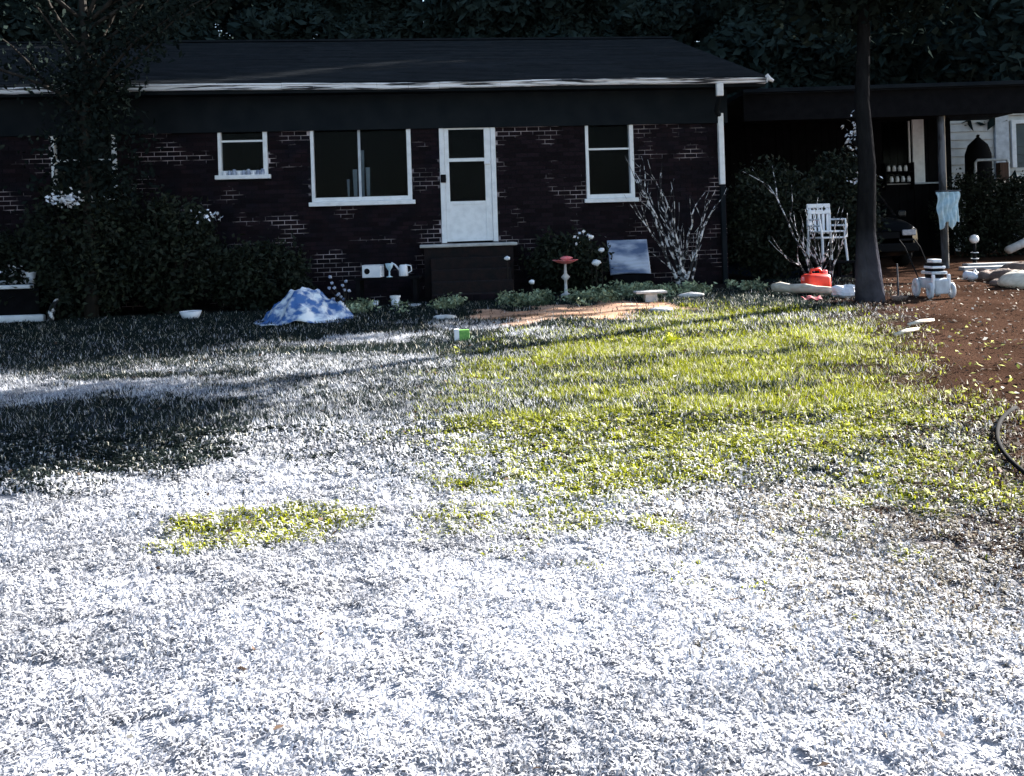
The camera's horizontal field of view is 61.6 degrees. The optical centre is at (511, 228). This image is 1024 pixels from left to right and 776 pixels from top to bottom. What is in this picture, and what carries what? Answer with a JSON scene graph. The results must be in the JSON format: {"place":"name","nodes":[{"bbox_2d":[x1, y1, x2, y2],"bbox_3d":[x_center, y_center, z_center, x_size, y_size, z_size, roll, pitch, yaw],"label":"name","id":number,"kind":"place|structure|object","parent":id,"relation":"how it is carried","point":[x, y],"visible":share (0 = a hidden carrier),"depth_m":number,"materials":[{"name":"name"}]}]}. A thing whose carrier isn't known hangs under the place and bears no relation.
{"place":"outdoors","nodes":[
{"label":"outdoors","id":0,"kind":"place"},
{"bbox_2d":[0,275,1023,775],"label":"grass","id":1,"kind":"structure","parent":0,"point":[44,463],"depth_m":4.20,"materials":[{"name":"plant"}]},
{"bbox_2d":[0,250,1023,775],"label":"ground","id":2,"kind":"structure","parent":0,"point":[968,344],"depth_m":4.14,"materials":[{"name":"soil"}]},
{"bbox_2d":[0,280,55,322],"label":"planter box","id":3,"kind":"object","parent":2,"relation":"on","point":[21,305],"visible":0.59,"depth_m":13.28,"materials":[{"name":"white paint"}]},
{"bbox_2d":[25,271,36,279],"bbox_3d":[-7.503,0.734,13.400,0.165,0.130,0.165,-2,0,-21],"label":"flower pot","id":4,"kind":"object","parent":3,"relation":"on","point":[32,275],"visible":0.79,"depth_m":13.35,"materials":[{"name":"white plastic"}]},
{"bbox_2d":[0,0,74,41],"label":"evergreen tree","id":5,"kind":"object","parent":2,"relation":"on","point":[14,21],"visible":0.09,"depth_m":27.56,"materials":[{"name":"green plant"}]},
{"bbox_2d":[0,223,79,313],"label":"shrub","id":6,"kind":"object","parent":2,"relation":"on","point":[6,250],"visible":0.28,"depth_m":13.50,"materials":[{"name":"green plant"}]},
{"bbox_2d":[47,265,60,320],"bbox_3d":[-6.897,0.957,12.961,0.125,0.918,0.306,-2,0,11],"label":"drain pipe","id":7,"kind":"object","parent":2,"relation":"on","point":[50,314],"visible":0.55,"depth_m":12.87,"materials":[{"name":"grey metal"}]},
{"bbox_2d":[9,160,163,320],"bbox_3d":[-6.598,0.193,13.338,1.932,2.497,1.826,-2,0,41],"label":"shrub","id":8,"kind":"object","parent":2,"relation":"on","point":[62,251],"visible":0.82,"depth_m":12.95,"materials":[{"name":"green plant"}]},
{"bbox_2d":[58,0,129,40],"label":"evergreen tree","id":9,"kind":"object","parent":2,"relation":"on","point":[74,6],"visible":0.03,"depth_m":29.15,"materials":[{"name":"green plant"}]},
{"bbox_2d":[0,0,256,318],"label":"slim tree","id":10,"kind":"object","parent":2,"relation":"on","point":[91,80],"visible":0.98,"depth_m":12.88,"materials":[{"name":"green plant"}]},
{"bbox_2d":[107,187,234,315],"bbox_3d":[-5.410,0.358,13.570,1.981,2.070,1.596,-2,0,0],"label":"shrub","id":11,"kind":"object","parent":2,"relation":"on","point":[183,238],"visible":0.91,"depth_m":13.33,"materials":[{"name":"green plant"}]},
{"bbox_2d":[111,0,230,40],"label":"evergreen tree","id":12,"kind":"object","parent":2,"relation":"on","point":[203,17],"visible":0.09,"depth_m":27.84,"materials":[{"name":"green plant"}]},
{"bbox_2d":[179,310,201,318],"bbox_3d":[-4.749,1.271,12.700,0.320,0.110,0.320,-2,0,38],"label":"bowl","id":13,"kind":"object","parent":2,"relation":"on","point":[191,313],"visible":0.81,"depth_m":12.60,"materials":[{"name":"white ceramic"}]},
{"bbox_2d":[199,228,317,310],"bbox_3d":[-4.090,0.668,13.947,1.891,1.350,1.353,-2,0,0],"label":"shrub","id":14,"kind":"object","parent":2,"relation":"on","point":[252,284],"visible":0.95,"depth_m":13.66,"materials":[{"name":"green plant"}]},
{"bbox_2d":[226,0,359,39],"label":"evergreen tree","id":15,"kind":"object","parent":2,"relation":"on","point":[280,19],"visible":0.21,"depth_m":28.10,"materials":[{"name":"green plant"}]},
{"bbox_2d":[255,287,353,325],"bbox_3d":[-2.880,1.061,11.899,1.342,0.510,1.001,-2,0,-9],"label":"tarp heap","id":16,"kind":"object","parent":2,"relation":"on","point":[305,304],"visible":0.98,"depth_m":11.66,"materials":[{"name":"blue plastic"}]},
{"bbox_2d":[328,275,350,307],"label":"dry weed","id":17,"kind":"object","parent":2,"relation":"on","point":[340,298],"visible":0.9,"depth_m":11.96,"materials":[{"name":"beige plant"}]},
{"bbox_2d":[317,0,422,38],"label":"evergreen tree","id":18,"kind":"object","parent":2,"relation":"on","point":[370,19],"visible":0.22,"depth_m":28.57,"materials":[{"name":"green plant"}]},
{"bbox_2d":[49,0,699,43],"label":"woods","id":19,"kind":"object","parent":2,"relation":"on","point":[235,7],"depth_m":34.25,"materials":[{"name":"green plant"}]},
{"bbox_2d":[0,36,773,313],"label":"brick house","id":20,"kind":"structure","parent":2,"relation":"on","point":[344,159],"depth_m":15.07,"materials":[{"name":"brick"}]},
{"bbox_2d":[48,135,117,200],"bbox_3d":[-7.137,-1.043,14.354,1.140,1.183,0.200,-2,0,-6],"label":"window","id":21,"kind":"structure","parent":20,"relation":"in","point":[55,150],"depth_m":14.34,"materials":[{"name":"white paint"}]},
{"bbox_2d":[215,132,270,179],"bbox_3d":[-4.577,-1.278,14.623,0.920,0.873,0.200,-2,0,-6],"label":"window","id":22,"kind":"structure","parent":20,"relation":"in","point":[263,173],"depth_m":14.56,"materials":[{"name":"white paint"}]},
{"bbox_2d":[309,129,415,206],"bbox_3d":[-2.598,-1.090,14.851,1.810,1.373,0.240,-2,0,-6],"label":"window","id":23,"kind":"structure","parent":20,"relation":"in","point":[372,200],"depth_m":14.83,"materials":[{"name":"white paint"}]},
{"bbox_2d":[439,127,497,242],"bbox_3d":[-0.764,-0.800,15.058,0.980,2.068,0.230,-2,0,-6],"label":"door","id":24,"kind":"structure","parent":20,"relation":"in","point":[468,182],"depth_m":15.02,"materials":[{"name":"white paint"}]},
{"bbox_2d":[584,125,638,202],"bbox_3d":[1.739,-1.192,15.287,0.970,1.443,0.200,-2,0,-6],"label":"window","id":25,"kind":"structure","parent":20,"relation":"in","point":[591,198],"depth_m":15.26,"materials":[{"name":"white paint"}]},
{"bbox_2d":[354,275,421,303],"bbox_3d":[-1.947,1.008,13.600,1.030,0.498,0.400,-2,0,0],"label":"garden bench","id":26,"kind":"object","parent":2,"relation":"on","point":[360,288],"visible":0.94,"depth_m":13.41,"materials":[{"name":"brown wood"}]},
{"bbox_2d":[362,264,383,277],"bbox_3d":[-2.182,0.663,13.499,0.304,0.196,0.207,-2,0,7],"label":"white box","id":27,"kind":"object","parent":26,"relation":"on","point":[373,271],"visible":1,"depth_m":13.40,"materials":[{"name":"plastic"}]},
{"bbox_2d":[385,263,392,276],"bbox_3d":[-1.927,0.651,13.500,0.130,0.214,0.127,-2,0,0],"label":"blue goblet","id":28,"kind":"object","parent":26,"relation":"on","point":[389,266],"visible":1,"depth_m":13.47,"materials":[{"name":"glass"}]},
{"bbox_2d":[391,262,411,275],"bbox_3d":[-1.752,0.634,13.620,0.337,0.228,0.146,-2,0,0],"label":"watering can","id":29,"kind":"object","parent":26,"relation":"on","point":[403,270],"visible":0.98,"depth_m":13.57,"materials":[{"name":"white plastic"}]},
{"bbox_2d":[390,295,400,306],"bbox_3d":[-1.794,1.115,13.200,0.165,0.180,0.165,-2,0,-25],"label":"flower pot","id":30,"kind":"object","parent":2,"relation":"on","point":[396,298],"visible":0.77,"depth_m":13.14,"materials":[{"name":"white ceramic"}]},
{"bbox_2d":[433,314,456,319],"bbox_3d":[-0.892,1.189,11.497,0.318,0.088,0.147,-2,0,0],"label":"stone","id":31,"kind":"object","parent":2,"relation":"on","point":[446,316],"visible":0.62,"depth_m":11.45,"materials":[{"name":"grey stone"}]},
{"bbox_2d":[454,329,469,340],"bbox_3d":[-0.570,1.202,9.750,0.170,0.135,0.080,-2,0,-6],"label":"drink carton","id":32,"kind":"object","parent":2,"relation":"on","point":[459,334],"visible":0.78,"depth_m":9.71,"materials":[{"name":"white cardboard"}]},
{"bbox_2d":[397,0,534,37],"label":"evergreen tree","id":33,"kind":"object","parent":2,"relation":"on","point":[432,18],"visible":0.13,"depth_m":27.99,"materials":[{"name":"green plant"}]},
{"bbox_2d":[420,242,516,302],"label":"front steps","id":34,"kind":"structure","parent":2,"relation":"on","point":[474,272],"depth_m":14.10,"materials":[{"name":"brick"}]},
{"bbox_2d":[504,256,509,278],"bbox_3d":[-0.072,0.809,13.900,0.102,0.749,0.077,-2,0,0],"label":"garden ornament","id":35,"kind":"object","parent":2,"relation":"on","point":[507,258],"visible":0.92,"depth_m":13.89,"materials":[{"name":"white plastic"}]},
{"bbox_2d":[0,277,1023,768],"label":"fallen leaves","id":36,"kind":"object","parent":2,"relation":"on","point":[972,455],"visible":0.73,"depth_m":7.13,"materials":[{"name":"brown plant"}]},
{"bbox_2d":[481,0,616,37],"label":"evergreen tree","id":37,"kind":"object","parent":2,"relation":"on","point":[561,19],"visible":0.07,"depth_m":28.85,"materials":[{"name":"green plant"}]},
{"bbox_2d":[346,276,770,313],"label":"weeds","id":38,"kind":"object","parent":2,"relation":"on","point":[540,297],"visible":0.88,"depth_m":13.01,"materials":[{"name":"green plant"}]},
{"bbox_2d":[552,256,577,296],"bbox_3d":[0.871,0.768,14.000,0.430,0.659,0.430,-2,0,0],"label":"bird bath","id":39,"kind":"object","parent":2,"relation":"on","point":[565,260],"visible":0.97,"depth_m":13.96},
{"bbox_2d":[517,221,614,294],"bbox_3d":[0.920,0.511,14.531,1.679,1.276,1.084,-2,0,0],"label":"shrub","id":40,"kind":"object","parent":2,"relation":"on","point":[549,271],"visible":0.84,"depth_m":14.41,"materials":[{"name":"green plant"}]},
{"bbox_2d":[588,235,593,288],"bbox_3d":[1.330,0.611,14.299,0.099,1.036,0.080,-2,0,0],"label":"garden ornament","id":41,"kind":"object","parent":2,"relation":"on","point":[592,236],"visible":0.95,"depth_m":14.29,"materials":[{"name":"white plastic"}]},
{"bbox_2d":[592,259,600,286],"bbox_3d":[1.402,0.813,14.202,0.169,0.628,0.120,-2,0,0],"label":"garden ornament","id":42,"kind":"object","parent":2,"relation":"on","point":[596,262],"visible":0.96,"depth_m":14.17,"materials":[{"name":"white plastic"}]},
{"bbox_2d":[598,248,603,286],"bbox_3d":[1.495,0.717,14.302,0.113,0.813,0.091,-2,0,0],"label":"garden ornament","id":43,"kind":"object","parent":2,"relation":"on","point":[600,250],"visible":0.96,"depth_m":14.29,"materials":[{"name":"white plastic"}]},
{"bbox_2d":[607,239,650,289],"bbox_3d":[2.062,0.716,15.122,0.740,1.040,0.346,-2,0,-6],"label":"leaning sheet","id":44,"kind":"object","parent":2,"relation":"on","point":[630,256],"visible":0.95,"depth_m":15.08,"materials":[{"name":"blue plastic"}]},
{"bbox_2d":[589,0,705,45],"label":"evergreen tree","id":45,"kind":"object","parent":2,"relation":"on","point":[631,18],"visible":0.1,"depth_m":28.22,"materials":[{"name":"green plant"}]},
{"bbox_2d":[633,290,666,301],"bbox_3d":[2.050,1.012,12.749,0.460,0.185,0.260,-2,0,-3],"label":"stone slab","id":46,"kind":"object","parent":2,"relation":"on","point":[649,295],"depth_m":12.66,"materials":[{"name":"white stone"}]},
{"bbox_2d":[649,307,671,311],"bbox_3d":[1.973,1.079,11.402,0.324,0.100,0.210,-2,0,0],"label":"stone","id":47,"kind":"object","parent":2,"relation":"on","point":[662,309],"visible":0.61,"depth_m":11.34,"materials":[{"name":"white stone"}]},
{"bbox_2d":[659,331,680,343],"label":"yellow weed","id":48,"kind":"object","parent":2,"relation":"on","point":[669,338],"visible":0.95,"depth_m":9.03,"materials":[{"name":"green plant"}]},
{"bbox_2d":[626,159,726,286],"bbox_3d":[2.619,-0.085,14.332,1.747,2.348,0.928,-2,0,-20],"label":"bare shrub","id":49,"kind":"object","parent":2,"relation":"on","point":[683,275],"visible":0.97,"depth_m":14.40,"materials":[{"name":"grey plant"}]},
{"bbox_2d":[678,292,704,297],"bbox_3d":[2.707,1.006,13.001,0.403,0.110,0.196,-2,0,0],"label":"stone","id":50,"kind":"object","parent":2,"relation":"on","point":[694,294],"visible":0.61,"depth_m":12.93,"materials":[{"name":"white stone"}]},
{"bbox_2d":[687,0,794,76],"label":"evergreen tree","id":51,"kind":"object","parent":2,"relation":"on","point":[709,27],"visible":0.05,"depth_m":29.04,"materials":[{"name":"green plant"}]},
{"bbox_2d":[694,0,871,98],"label":"evergreen tree","id":52,"kind":"object","parent":2,"relation":"on","point":[737,21],"visible":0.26,"depth_m":24.98,"materials":[{"name":"green plant"}]},
{"bbox_2d":[726,154,842,280],"bbox_3d":[4.921,-0.226,16.228,2.580,2.444,1.796,-2,0,0],"label":"shrub","id":53,"kind":"object","parent":2,"relation":"on","point":[749,239],"visible":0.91,"depth_m":15.90,"materials":[{"name":"green plant"}]},
{"bbox_2d":[748,166,847,283],"bbox_3d":[4.669,-0.036,14.003,1.624,2.093,1.117,-2,0,0],"label":"bare shrub","id":54,"kind":"object","parent":2,"relation":"on","point":[830,269],"visible":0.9,"depth_m":13.97,"materials":[{"name":"grey plant"}]},
{"bbox_2d":[771,282,831,294],"bbox_3d":[4.332,0.879,12.679,1.026,0.182,0.163,-2,0,41],"label":"pale log","id":55,"kind":"object","parent":2,"relation":"on","point":[790,288],"visible":0.84,"depth_m":12.68,"materials":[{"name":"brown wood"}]},
{"bbox_2d":[801,295,824,300],"bbox_3d":[4.232,0.983,12.100,0.223,0.078,0.304,-2,0,-17],"label":"red rag","id":56,"kind":"object","parent":2,"relation":"on","point":[812,297],"visible":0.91,"depth_m":12.09,"materials":[{"name":"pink fabric"}]},
{"bbox_2d":[801,268,830,286],"bbox_3d":[4.538,0.767,12.893,0.446,0.359,0.260,-2,0,-11],"label":"fuel can","id":57,"kind":"object","parent":2,"relation":"on","point":[822,278],"visible":0.77,"depth_m":12.79,"materials":[{"name":"red plastic"}]},
{"bbox_2d":[800,259,854,278],"bbox_3d":[5.664,0.768,15.400,0.800,0.390,0.700,-2,0,-6],"label":"table","id":58,"kind":"object","parent":2,"relation":"on","point":[839,262],"visible":0.47,"depth_m":15.31,"materials":[{"name":"brown wood"}]},
{"bbox_2d":[807,209,848,260],"bbox_3d":[5.644,0.112,15.400,0.552,0.922,0.499,-2,0,-14],"label":"plastic chair","id":59,"kind":"object","parent":58,"relation":"on","point":[828,218],"visible":0.85,"depth_m":15.57,"materials":[{"name":"white plastic"}]},
{"bbox_2d":[806,203,847,254],"bbox_3d":[5.640,0.002,15.420,0.552,0.922,0.499,-2,0,-14],"label":"plastic chair","id":60,"kind":"object","parent":59,"relation":"on","point":[819,206],"visible":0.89,"depth_m":15.56,"materials":[{"name":"white plastic"}]},
{"bbox_2d":[724,118,953,263],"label":"dark shed","id":61,"kind":"structure","parent":2,"relation":"on","point":[898,143],"depth_m":22.56,"materials":[{"name":"brown wood"}]},
{"bbox_2d":[881,162,914,189],"bbox_3d":[10.057,-1.367,22.380,0.750,0.700,0.240,-2,0,0],"label":"wall shelf","id":62,"kind":"object","parent":61,"relation":"attached to","point":[885,172],"depth_m":22.31,"materials":[{"name":"brown wood"}]},
{"bbox_2d":[887,119,938,184],"bbox_3d":[10.467,-2.015,22.501,1.550,1.690,0.122,-2,0,0],"label":"window","id":63,"kind":"structure","parent":61,"relation":"in","point":[917,126],"depth_m":22.50,"materials":[{"name":"white paint"}]},
{"bbox_2d":[831,284,854,297],"bbox_3d":[4.759,0.909,12.235,0.411,0.247,0.271,-2,0,0],"label":"plastic bag","id":64,"kind":"object","parent":2,"relation":"on","point":[843,291],"visible":0.73,"depth_m":12.18,"materials":[{"name":"white plastic"}]},
{"bbox_2d":[796,145,891,274],"bbox_3d":[6.356,-0.332,16.637,1.774,2.541,1.588,-2,0,26],"label":"shrub","id":65,"kind":"object","parent":2,"relation":"on","point":[842,178],"visible":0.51,"depth_m":16.37,"materials":[{"name":"green plant"}]},
{"bbox_2d":[788,189,918,266],"bbox_3d":[7.873,-0.064,20.260,2.080,1.775,4.470,-2,0,4],"label":"parked car","id":66,"kind":"object","parent":2,"relation":"on","point":[893,247],"visible":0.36,"depth_m":18.10,"materials":[{"name":"black paint"}]},
{"bbox_2d":[780,4,931,85],"bbox_3d":[10.993,-7.863,28.916,7.722,17.844,7.555,-2,0,37],"label":"evergreen tree","id":67,"kind":"object","parent":2,"relation":"on","point":[881,49],"depth_m":27.02,"materials":[{"name":"green plant"}]},
{"bbox_2d":[789,3,936,85],"bbox_3d":[10.900,-6.744,27.002,6.522,15.674,6.673,-2,0,6],"label":"evergreen tree","id":68,"kind":"object","parent":2,"relation":"on","point":[893,69],"visible":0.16,"depth_m":25.80,"materials":[{"name":"green plant"}]},
{"bbox_2d":[746,0,988,302],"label":"shade tree","id":69,"kind":"object","parent":2,"relation":"on","point":[858,15],"visible":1,"depth_m":11.63,"materials":[{"name":"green plant"}]},
{"bbox_2d":[724,80,1023,268],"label":"carport","id":70,"kind":"object","parent":2,"relation":"on","point":[964,101],"visible":0.78,"depth_m":17.34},
{"bbox_2d":[841,110,856,156],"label":"hanging plant","id":71,"kind":"object","parent":70,"relation":"hanging from","point":[852,139],"visible":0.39,"depth_m":17.18,"materials":[{"name":"white plant"}]},
{"bbox_2d":[935,190,960,229],"bbox_3d":[8.774,-0.378,17.306,0.521,0.795,0.229,-2,0,0],"label":"blue cloth","id":72,"kind":"object","parent":70,"relation":"hanging from","point":[947,207],"visible":1,"depth_m":17.25,"materials":[{"name":"fabric"}]},
{"bbox_2d":[890,263,906,300],"bbox_3d":[5.270,0.770,11.699,0.221,0.600,0.181,-2,0,0],"label":"grey stake","id":73,"kind":"object","parent":2,"relation":"on","point":[896,297],"visible":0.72,"depth_m":11.69,"materials":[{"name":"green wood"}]},
{"bbox_2d":[893,327,919,336],"bbox_3d":[4.179,1.087,9.109,0.503,0.057,0.056,-2,0,-37],"label":"stone","id":74,"kind":"object","parent":2,"relation":"on","point":[904,331],"visible":0.97,"depth_m":9.08,"materials":[{"name":"white stone"}]},
{"bbox_2d":[907,318,934,325],"bbox_3d":[4.579,1.043,9.635,0.475,0.057,0.057,-2,0,-33],"label":"stone","id":75,"kind":"object","parent":2,"relation":"on","point":[919,321],"visible":0.95,"depth_m":9.61,"materials":[{"name":"white stone"}]},
{"bbox_2d":[899,238,955,298],"bbox_3d":[5.785,0.544,12.047,0.350,0.805,0.947,-2,0,-3],"label":"push mower","id":76,"kind":"object","parent":2,"relation":"on","point":[933,281],"visible":1,"depth_m":11.70,"materials":[{"name":"grey metal"}]},
{"bbox_2d":[902,2,1023,180],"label":"evergreen tree","id":77,"kind":"object","parent":2,"relation":"on","point":[927,73],"visible":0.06,"depth_m":25.83,"materials":[{"name":"green plant"}]},
{"bbox_2d":[910,0,1023,81],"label":"tall tree","id":78,"kind":"object","parent":2,"relation":"on","point":[1005,15],"visible":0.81,"depth_m":21.41,"materials":[{"name":"green plant"}]},
{"bbox_2d":[962,269,978,280],"bbox_3d":[7.553,0.752,14.028,0.156,0.202,0.383,-2,0,-24],"label":"plastic jug","id":79,"kind":"object","parent":2,"relation":"on","point":[971,276],"visible":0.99,"depth_m":14.03,"materials":[{"name":"white plastic"}]},
{"bbox_2d":[969,235,978,262],"bbox_3d":[9.958,0.462,18.500,0.190,0.673,0.190,-2,0,0],"label":"globe lamp","id":80,"kind":"object","parent":2,"relation":"on","point":[973,239],"visible":0.97,"depth_m":18.47,"materials":[{"name":"white plastic"}]},
{"bbox_2d":[928,167,1023,256],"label":"shrub","id":81,"kind":"object","parent":2,"relation":"on","point":[962,232],"visible":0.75,"depth_m":20.97,"materials":[{"name":"green plant"}]},
{"bbox_2d":[963,268,989,272],"bbox_3d":[8.198,0.769,15.017,0.403,0.178,0.675,-2,0,-18],"label":"bank stone","id":82,"kind":"object","parent":2,"relation":"on","point":[979,269],"visible":0.33,"depth_m":14.95,"materials":[{"name":"grey stone"}]},
{"bbox_2d":[965,134,995,252],"bbox_3d":[12.625,-0.956,23.200,0.691,3.200,0.673,-2,0,0],"label":"covered stand","id":83,"kind":"object","parent":2,"relation":"on","point":[978,147],"visible":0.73,"depth_m":22.96,"materials":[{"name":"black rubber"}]},
{"bbox_2d":[958,265,1002,270],"bbox_3d":[9.507,0.756,16.610,1.646,0.090,0.220,-2,0,0],"label":"plank","id":84,"kind":"object","parent":2,"relation":"on","point":[975,267],"visible":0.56,"depth_m":16.50,"materials":[{"name":"wood"}]},
{"bbox_2d":[977,270,994,280],"bbox_3d":[7.789,0.779,14.012,0.589,0.221,0.375,-2,0,-41],"label":"bank stone","id":85,"kind":"object","parent":2,"relation":"on","point":[985,275],"visible":0.52,"depth_m":13.85,"materials":[{"name":"grey stone"}]},
{"bbox_2d":[962,262,1010,266],"bbox_3d":[10.107,0.733,17.610,1.659,0.090,0.220,-2,0,0],"label":"plank","id":86,"kind":"object","parent":2,"relation":"on","point":[983,264],"visible":0.49,"depth_m":17.50,"materials":[{"name":"wood"}]},
{"bbox_2d":[950,113,1023,250],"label":"wall","id":87,"kind":"structure","parent":2,"relation":"on","point":[1002,137],"depth_m":24.59,"materials":[{"name":"white wood"}]},
{"bbox_2d":[1010,120,1023,167],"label":"window","id":88,"kind":"structure","parent":87,"relation":"in","point":[1013,123],"depth_m":24.49,"materials":[{"name":"white paint"}]},
{"bbox_2d":[974,158,1011,221],"bbox_3d":[12.310,-0.574,22.000,0.945,2.468,0.070,-2,0,0],"label":"handrail","id":89,"kind":"object","parent":2,"relation":"on","point":[992,159],"visible":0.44,"depth_m":21.97,"materials":[{"name":"grey metal"}]},
{"bbox_2d":[989,278,997,285],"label":"bank stone","id":90,"kind":"object","parent":2,"relation":"on","point":[993,282],"visible":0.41,"depth_m":12.84,"materials":[{"name":"grey stone"}]},
{"bbox_2d":[967,170,1023,254],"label":"shrub","id":91,"kind":"object","parent":2,"relation":"on","point":[1019,204],"visible":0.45,"depth_m":20.93,"materials":[{"name":"green plant"}]},
{"bbox_2d":[996,162,1008,254],"bbox_3d":[12.358,-0.505,21.600,0.220,2.321,0.200,-2,0,0],"label":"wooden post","id":92,"kind":"object","parent":2,"relation":"on","point":[1003,167],"visible":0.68,"depth_m":21.50,"materials":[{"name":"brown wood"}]},
{"bbox_2d":[990,268,1015,280],"bbox_3d":[7.851,0.761,13.582,0.415,0.286,0.731,-2,0,-4],"label":"bank stone","id":93,"kind":"object","parent":2,"relation":"on","point":[997,273],"visible":0.37,"depth_m":13.58,"materials":[{"name":"grey stone"}]},
{"bbox_2d":[995,405,1023,473],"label":"garden hose","id":94,"kind":"object","parent":2,"relation":"on","point":[1011,461],"visible":1,"depth_m":5.36,"materials":[{"name":"black rubber"}]},
{"bbox_2d":[997,270,1023,288],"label":"bank stone","id":95,"kind":"object","parent":2,"relation":"on","point":[1014,278],"visible":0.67,"depth_m":12.46,"materials":[{"name":"white stone"}]},
{"bbox_2d":[999,262,1023,269],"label":"bank stone","id":96,"kind":"object","parent":2,"relation":"on","point":[1016,265],"visible":0.43,"depth_m":14.26,"materials":[{"name":"grey stone"}]},
{"bbox_2d":[1004,238,1023,253],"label":"leaning log","id":97,"kind":"object","parent":2,"relation":"on","point":[1014,247],"visible":1,"depth_m":19.04,"materials":[{"name":"wood"}]}
]}

